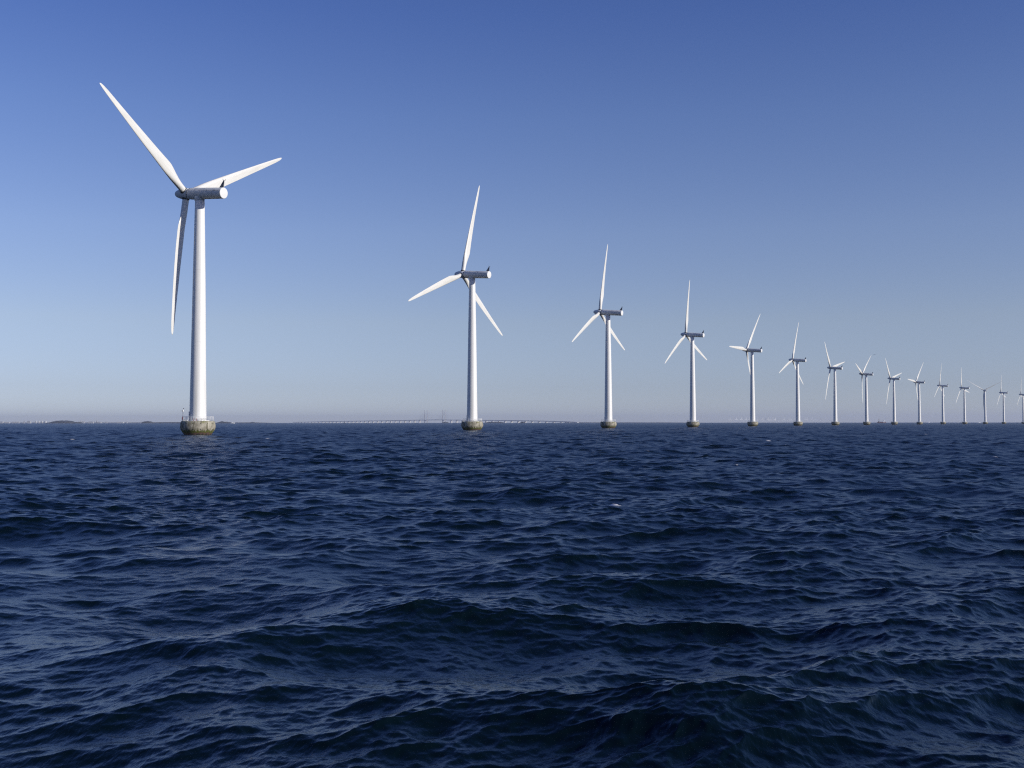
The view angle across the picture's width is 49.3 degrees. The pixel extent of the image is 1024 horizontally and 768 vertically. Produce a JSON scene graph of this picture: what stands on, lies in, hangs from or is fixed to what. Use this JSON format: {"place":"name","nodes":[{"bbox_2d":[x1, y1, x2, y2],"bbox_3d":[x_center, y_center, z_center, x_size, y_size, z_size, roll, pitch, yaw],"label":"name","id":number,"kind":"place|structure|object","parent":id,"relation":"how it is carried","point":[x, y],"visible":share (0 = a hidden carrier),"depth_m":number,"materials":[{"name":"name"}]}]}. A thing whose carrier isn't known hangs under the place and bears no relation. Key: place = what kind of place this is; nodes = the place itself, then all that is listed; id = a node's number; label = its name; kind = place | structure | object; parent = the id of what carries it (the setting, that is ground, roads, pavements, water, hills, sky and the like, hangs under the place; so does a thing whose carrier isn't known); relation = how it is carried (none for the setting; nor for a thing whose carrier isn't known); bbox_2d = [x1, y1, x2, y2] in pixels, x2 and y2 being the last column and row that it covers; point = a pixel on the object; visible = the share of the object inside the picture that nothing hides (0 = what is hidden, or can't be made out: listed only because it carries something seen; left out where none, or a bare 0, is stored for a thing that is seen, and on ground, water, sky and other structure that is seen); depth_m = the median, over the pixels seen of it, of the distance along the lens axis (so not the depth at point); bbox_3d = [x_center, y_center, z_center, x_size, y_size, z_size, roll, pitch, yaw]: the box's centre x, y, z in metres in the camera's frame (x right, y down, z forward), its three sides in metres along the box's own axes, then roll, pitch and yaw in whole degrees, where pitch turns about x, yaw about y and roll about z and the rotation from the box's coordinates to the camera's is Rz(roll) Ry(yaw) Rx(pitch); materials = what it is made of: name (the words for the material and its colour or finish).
{"place":"outdoors","nodes":[
{"label":"outdoors","id":0,"kind":"place"},
{"bbox_2d":[49,420,74,422],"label":"wooded islet","id":1,"kind":"object","parent":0,"point":[65,421],"visible":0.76,"depth_m":8120.51,"materials":[{"name":"grey"}]},
{"bbox_2d":[4,422,260,422],"bbox_3d":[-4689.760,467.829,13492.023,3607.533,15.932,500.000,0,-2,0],"label":"coast","id":2,"kind":"structure","parent":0,"point":[137,422],"depth_m":13410.10},
{"bbox_2d":[0,422,1023,767],"bbox_3d":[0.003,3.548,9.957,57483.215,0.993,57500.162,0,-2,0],"label":"sea","id":3,"kind":"structure","parent":0,"point":[526,596],"depth_m":20.79,"materials":[{"name":"liquid"}]},
{"bbox_2d":[100,83,281,434],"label":"wind turbine","id":4,"kind":"object","parent":3,"relation":"in","point":[197,423],"visible":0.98,"depth_m":293.86,"materials":[{"name":"paint"}]},
{"bbox_2d":[293,410,578,422],"bbox_3d":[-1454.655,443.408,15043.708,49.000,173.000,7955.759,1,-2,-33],"label":"long bridge","id":5,"kind":"structure","parent":3,"relation":"in","point":[518,421],"depth_m":14500.65,"materials":[{"name":"grey"}]},
{"bbox_2d":[408,185,502,429],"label":"wind turbine","id":6,"kind":"object","parent":3,"relation":"in","point":[472,422],"visible":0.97,"depth_m":456.15,"materials":[{"name":"white metal"}]},
{"bbox_2d":[572,245,624,427],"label":"wind turbine","id":7,"kind":"object","parent":3,"relation":"in","point":[607,422],"visible":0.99,"depth_m":614.97,"materials":[{"name":"white metal"}]},
{"bbox_2d":[665,281,706,426],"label":"wind turbine","id":8,"kind":"object","parent":3,"relation":"in","point":[693,422],"visible":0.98,"depth_m":772.32,"materials":[{"name":"white metal"}]},
{"bbox_2d":[729,315,761,425],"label":"wind turbine","id":9,"kind":"object","parent":3,"relation":"in","point":[752,420],"visible":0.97,"depth_m":938.68,"materials":[{"name":"white metal"}]},
{"bbox_2d":[779,323,805,425],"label":"wind turbine","id":10,"kind":"object","parent":3,"relation":"in","point":[797,422],"visible":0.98,"depth_m":1089.06,"materials":[{"name":"white metal"}]},
{"bbox_2d":[825,345,843,424],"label":"wind turbine","id":11,"kind":"object","parent":3,"relation":"in","point":[834,421],"visible":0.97,"depth_m":1246.73,"materials":[{"name":"white metal"}]},
{"bbox_2d":[856,356,872,424],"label":"wind turbine","id":12,"kind":"object","parent":3,"relation":"in","point":[862,373],"visible":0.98,"depth_m":1405.96,"materials":[{"name":"white metal"}]},
{"bbox_2d":[885,358,900,424],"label":"wind turbine","id":13,"kind":"object","parent":3,"relation":"in","point":[893,378],"visible":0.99,"depth_m":1551.61,"materials":[{"name":"white metal"}]},
{"bbox_2d":[908,362,924,423],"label":"wind turbine","id":14,"kind":"object","parent":3,"relation":"in","point":[919,406],"visible":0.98,"depth_m":1691.35,"materials":[{"name":"white metal"}]},
{"bbox_2d":[934,365,947,423],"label":"wind turbine","id":15,"kind":"object","parent":3,"relation":"in","point":[942,421],"visible":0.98,"depth_m":1854.89,"materials":[{"name":"white metal"}]},
{"bbox_2d":[956,373,969,423],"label":"wind turbine","id":16,"kind":"object","parent":3,"relation":"in","point":[964,410],"visible":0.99,"depth_m":1973.29,"materials":[{"name":"white metal"}]},
{"bbox_2d":[969,381,1001,423],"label":"wind turbine","id":17,"kind":"object","parent":3,"relation":"in","point":[984,406],"visible":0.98,"depth_m":2135.96,"materials":[{"name":"white metal"}]},
{"bbox_2d":[997,375,1007,423],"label":"wind turbine","id":18,"kind":"object","parent":3,"relation":"in","point":[1003,422],"visible":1,"depth_m":2292.81,"materials":[{"name":"white metal"}]},
{"bbox_2d":[1018,379,1023,423],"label":"wind turbine","id":19,"kind":"object","parent":3,"relation":"in","point":[1022,395],"visible":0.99,"depth_m":2448.49,"materials":[{"name":"white metal"}]},
{"bbox_2d":[0,0,1023,422],"label":"sky","id":20,"kind":"structure","parent":0,"point":[849,172],"materials":[{"name":"blue"}]},
{"bbox_2d":[565,422,685,422],"bbox_3d":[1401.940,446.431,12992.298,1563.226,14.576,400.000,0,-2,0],"label":"coast","id":21,"kind":"structure","parent":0,"point":[633,422],"depth_m":12856.65}
]}

